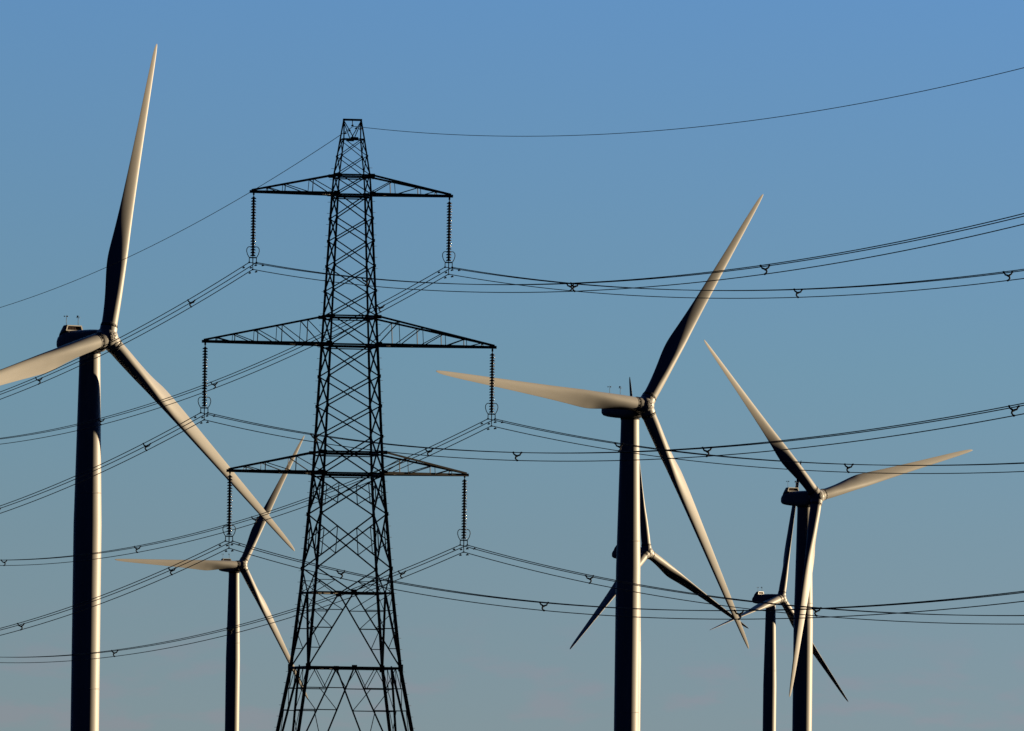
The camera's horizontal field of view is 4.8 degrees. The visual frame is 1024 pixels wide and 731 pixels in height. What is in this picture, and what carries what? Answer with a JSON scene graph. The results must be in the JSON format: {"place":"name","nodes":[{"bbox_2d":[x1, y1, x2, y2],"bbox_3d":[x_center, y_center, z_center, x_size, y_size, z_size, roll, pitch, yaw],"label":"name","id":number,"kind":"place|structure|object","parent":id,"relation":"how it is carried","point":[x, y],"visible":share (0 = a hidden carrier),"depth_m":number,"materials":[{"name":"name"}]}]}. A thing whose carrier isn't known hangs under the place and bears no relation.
{"place":"outdoors","nodes":[
{"label":"outdoors","id":0,"kind":"place"},
{"bbox_2d":[0,0,1023,730],"label":"sky","id":1,"kind":"structure","parent":0,"point":[243,91],"materials":[{"name":"blue"}]},
{"label":"ground","id":2,"kind":"structure","parent":0,"visible":0},
{"bbox_2d":[0,44,294,730],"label":"wind turbine","id":3,"kind":"object","parent":2,"relation":"on","point":[74,342],"visible":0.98,"depth_m":1793.23,"materials":[{"name":"paint"}]},
{"bbox_2d":[115,435,307,730],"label":"wind turbine","id":4,"kind":"object","parent":2,"relation":"on","point":[233,569],"visible":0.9,"depth_m":3574.70,"materials":[{"name":"paint"}]},
{"bbox_2d":[202,119,496,730],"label":"electricity pylon","id":5,"kind":"object","parent":2,"relation":"on","point":[322,472],"visible":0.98,"depth_m":873.06,"materials":[{"name":"metal"}]},
{"bbox_2d":[198,343,210,419],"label":"insulator string","id":6,"kind":"object","parent":5,"relation":"hanging from","point":[204,399],"visible":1,"depth_m":871.20,"materials":[{"name":"ceramic"}]},
{"bbox_2d":[0,413,1023,513],"bbox_3d":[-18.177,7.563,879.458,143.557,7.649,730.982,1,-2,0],"label":"power line","id":7,"kind":"object","parent":6,"relation":"hanging from","point":[535,460],"visible":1,"depth_m":754.75,"materials":[{"name":"metal"}]},
{"bbox_2d":[701,447,711,456],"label":"line spacer","id":8,"kind":"object","parent":7,"relation":"attached to","point":[707,451],"visible":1,"depth_m":713.51,"materials":[{"name":"black metal"}]},
{"bbox_2d":[1008,405,1019,416],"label":"line spacer","id":9,"kind":"object","parent":7,"relation":"attached to","point":[1012,411],"visible":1,"depth_m":642.72,"materials":[{"name":"black metal"}]},
{"bbox_2d":[0,403,1023,505],"bbox_3d":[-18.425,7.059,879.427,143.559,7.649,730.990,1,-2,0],"label":"power line","id":10,"kind":"object","parent":6,"relation":"hanging from","point":[539,452],"visible":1,"depth_m":752.32,"materials":[{"name":"metal"}]},
{"bbox_2d":[0,405,1023,508],"bbox_3d":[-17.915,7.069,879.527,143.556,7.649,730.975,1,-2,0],"label":"power line","id":11,"kind":"object","parent":6,"relation":"hanging from","point":[553,453],"visible":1,"depth_m":752.75,"materials":[{"name":"metal"}]},
{"bbox_2d":[222,472,235,548],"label":"insulator string","id":12,"kind":"object","parent":5,"relation":"hanging from","point":[229,505],"visible":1,"depth_m":871.23,"materials":[{"name":"ceramic"}]},
{"bbox_2d":[0,541,1023,628],"bbox_3d":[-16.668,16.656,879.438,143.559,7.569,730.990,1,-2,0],"label":"power line","id":13,"kind":"object","parent":12,"relation":"hanging from","point":[528,601],"visible":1,"depth_m":767.91,"materials":[{"name":"metal"}]},
{"bbox_2d":[0,548,1023,635],"bbox_3d":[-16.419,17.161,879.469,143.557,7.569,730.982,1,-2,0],"label":"power line","id":14,"kind":"object","parent":12,"relation":"hanging from","point":[532,609],"visible":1,"depth_m":768.49,"materials":[{"name":"metal"}]},
{"bbox_2d":[733,610,743,619],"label":"line spacer","id":15,"kind":"object","parent":14,"relation":"attached to","point":[739,614],"visible":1,"depth_m":713.04,"materials":[{"name":"black metal"}]},
{"bbox_2d":[1,541,1023,629],"bbox_3d":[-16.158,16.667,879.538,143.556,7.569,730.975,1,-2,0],"label":"power line","id":16,"kind":"object","parent":12,"relation":"hanging from","point":[479,594],"visible":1,"depth_m":805.66,"materials":[{"name":"metal"}]},
{"bbox_2d":[246,193,259,269],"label":"insulator string","id":17,"kind":"object","parent":5,"relation":"hanging from","point":[253,212],"visible":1,"depth_m":872.34,"materials":[{"name":"ceramic"}]},
{"bbox_2d":[0,213,1023,391],"bbox_3d":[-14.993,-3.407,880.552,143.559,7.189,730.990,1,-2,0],"label":"power line","id":18,"kind":"object","parent":17,"relation":"hanging from","point":[533,284],"visible":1,"depth_m":774.78,"materials":[{"name":"metal"}]},
{"bbox_2d":[570,282,578,291],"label":"line spacer","id":19,"kind":"object","parent":18,"relation":"attached to","point":[573,286],"visible":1,"depth_m":765.99,"materials":[{"name":"black metal"}]},
{"bbox_2d":[759,265,769,274],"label":"line spacer","id":20,"kind":"object","parent":18,"relation":"attached to","point":[765,269],"visible":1,"depth_m":714.75,"materials":[{"name":"black metal"}]},
{"bbox_2d":[0,224,1023,399],"bbox_3d":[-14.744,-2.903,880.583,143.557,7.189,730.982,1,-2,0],"label":"power line","id":21,"kind":"object","parent":17,"relation":"hanging from","point":[531,292],"visible":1,"depth_m":776.12,"materials":[{"name":"metal"}]},
{"bbox_2d":[0,216,1023,394],"bbox_3d":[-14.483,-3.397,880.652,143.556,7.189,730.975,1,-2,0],"label":"power line","id":22,"kind":"object","parent":17,"relation":"hanging from","point":[549,284],"visible":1,"depth_m":749.63,"materials":[{"name":"metal"}]},
{"bbox_2d":[442,197,454,274],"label":"insulator string","id":23,"kind":"object","parent":5,"relation":"hanging from","point":[449,211],"visible":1,"depth_m":875.28,"materials":[{"name":"ceramic"}]},
{"bbox_2d":[2,267,1023,438],"bbox_3d":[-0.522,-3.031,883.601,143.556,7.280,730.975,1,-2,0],"label":"power line","id":24,"kind":"object","parent":23,"relation":"hanging from","point":[502,275],"visible":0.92,"depth_m":878.52,"materials":[{"name":"metal"}]},
{"bbox_2d":[3,267,1023,437],"bbox_3d":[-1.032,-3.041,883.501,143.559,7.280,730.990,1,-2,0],"label":"power line","id":25,"kind":"object","parent":23,"relation":"hanging from","point":[545,281],"visible":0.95,"depth_m":839.55,"materials":[{"name":"metal"}]},
{"bbox_2d":[3,274,1023,443],"bbox_3d":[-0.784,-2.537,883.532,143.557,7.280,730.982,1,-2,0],"label":"power line","id":26,"kind":"object","parent":23,"relation":"hanging from","point":[545,288],"visible":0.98,"depth_m":837.69,"materials":[{"name":"metal"}]},
{"bbox_2d":[1002,271,1012,281],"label":"line spacer","id":27,"kind":"object","parent":26,"relation":"attached to","point":[1007,275],"visible":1,"depth_m":716.23,"materials":[{"name":"black metal"}]},
{"bbox_2d":[457,476,470,552],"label":"insulator string","id":28,"kind":"object","parent":5,"relation":"hanging from","point":[464,483],"visible":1,"depth_m":874.76,"materials":[{"name":"ceramic"}]},
{"bbox_2d":[7,545,952,657],"bbox_3d":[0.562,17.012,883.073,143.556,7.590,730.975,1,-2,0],"label":"power line","id":29,"kind":"object","parent":28,"relation":"hanging from","point":[446,554],"visible":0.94,"depth_m":866.76,"materials":[{"name":"metal"}]},
{"bbox_2d":[0,552,1023,662],"bbox_3d":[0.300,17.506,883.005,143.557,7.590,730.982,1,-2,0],"label":"power line","id":30,"kind":"object","parent":28,"relation":"hanging from","point":[544,573],"visible":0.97,"depth_m":845.58,"materials":[{"name":"metal"}]},
{"bbox_2d":[12,545,1023,657],"bbox_3d":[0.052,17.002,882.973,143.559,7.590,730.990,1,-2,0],"label":"power line","id":31,"kind":"object","parent":28,"relation":"hanging from","point":[564,571],"visible":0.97,"depth_m":837.97,"materials":[{"name":"metal"}]},
{"bbox_2d":[485,349,497,426],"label":"insulator string","id":32,"kind":"object","parent":5,"relation":"hanging from","point":[492,358],"visible":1,"depth_m":875.53,"materials":[{"name":"ceramic"}]},
{"bbox_2d":[0,426,1023,565],"bbox_3d":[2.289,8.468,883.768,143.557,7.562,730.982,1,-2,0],"label":"power line","id":33,"kind":"object","parent":32,"relation":"hanging from","point":[557,440],"visible":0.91,"depth_m":851.22,"materials":[{"name":"metal"}]},
{"bbox_2d":[13,419,1023,559],"bbox_3d":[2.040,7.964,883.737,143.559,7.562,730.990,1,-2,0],"label":"power line","id":34,"kind":"object","parent":32,"relation":"hanging from","point":[555,433],"visible":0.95,"depth_m":851.53,"materials":[{"name":"metal"}]},
{"bbox_2d":[29,419,1023,559],"bbox_3d":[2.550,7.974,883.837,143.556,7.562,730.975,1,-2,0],"label":"power line","id":35,"kind":"object","parent":32,"relation":"hanging from","point":[443,444],"visible":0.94,"depth_m":887.97,"materials":[{"name":"metal"}]},
{"bbox_2d":[0,67,1023,307],"bbox_3d":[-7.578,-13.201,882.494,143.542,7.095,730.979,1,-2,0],"label":"power line","id":36,"kind":"object","parent":5,"relation":"hanging from","point":[531,136],"visible":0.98,"depth_m":803.55,"materials":[{"name":"metal"}]},
{"bbox_2d":[436,194,762,730],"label":"wind turbine","id":37,"kind":"object","parent":2,"relation":"on","point":[629,411],"visible":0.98,"depth_m":2055.69,"materials":[{"name":"paint"}]},
{"bbox_2d":[570,377,748,730],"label":"wind turbine","id":38,"kind":"object","parent":2,"relation":"on","point":[666,568],"visible":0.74,"depth_m":3126.65,"materials":[{"name":"paint"}]},
{"bbox_2d":[710,461,847,730],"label":"wind turbine","id":39,"kind":"object","parent":2,"relation":"on","point":[769,699],"visible":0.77,"depth_m":3813.57,"materials":[{"name":"paint"}]},
{"bbox_2d":[704,340,971,730],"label":"wind turbine","id":40,"kind":"object","parent":2,"relation":"on","point":[810,500],"visible":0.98,"depth_m":2602.30,"materials":[{"name":"paint"}]}
]}

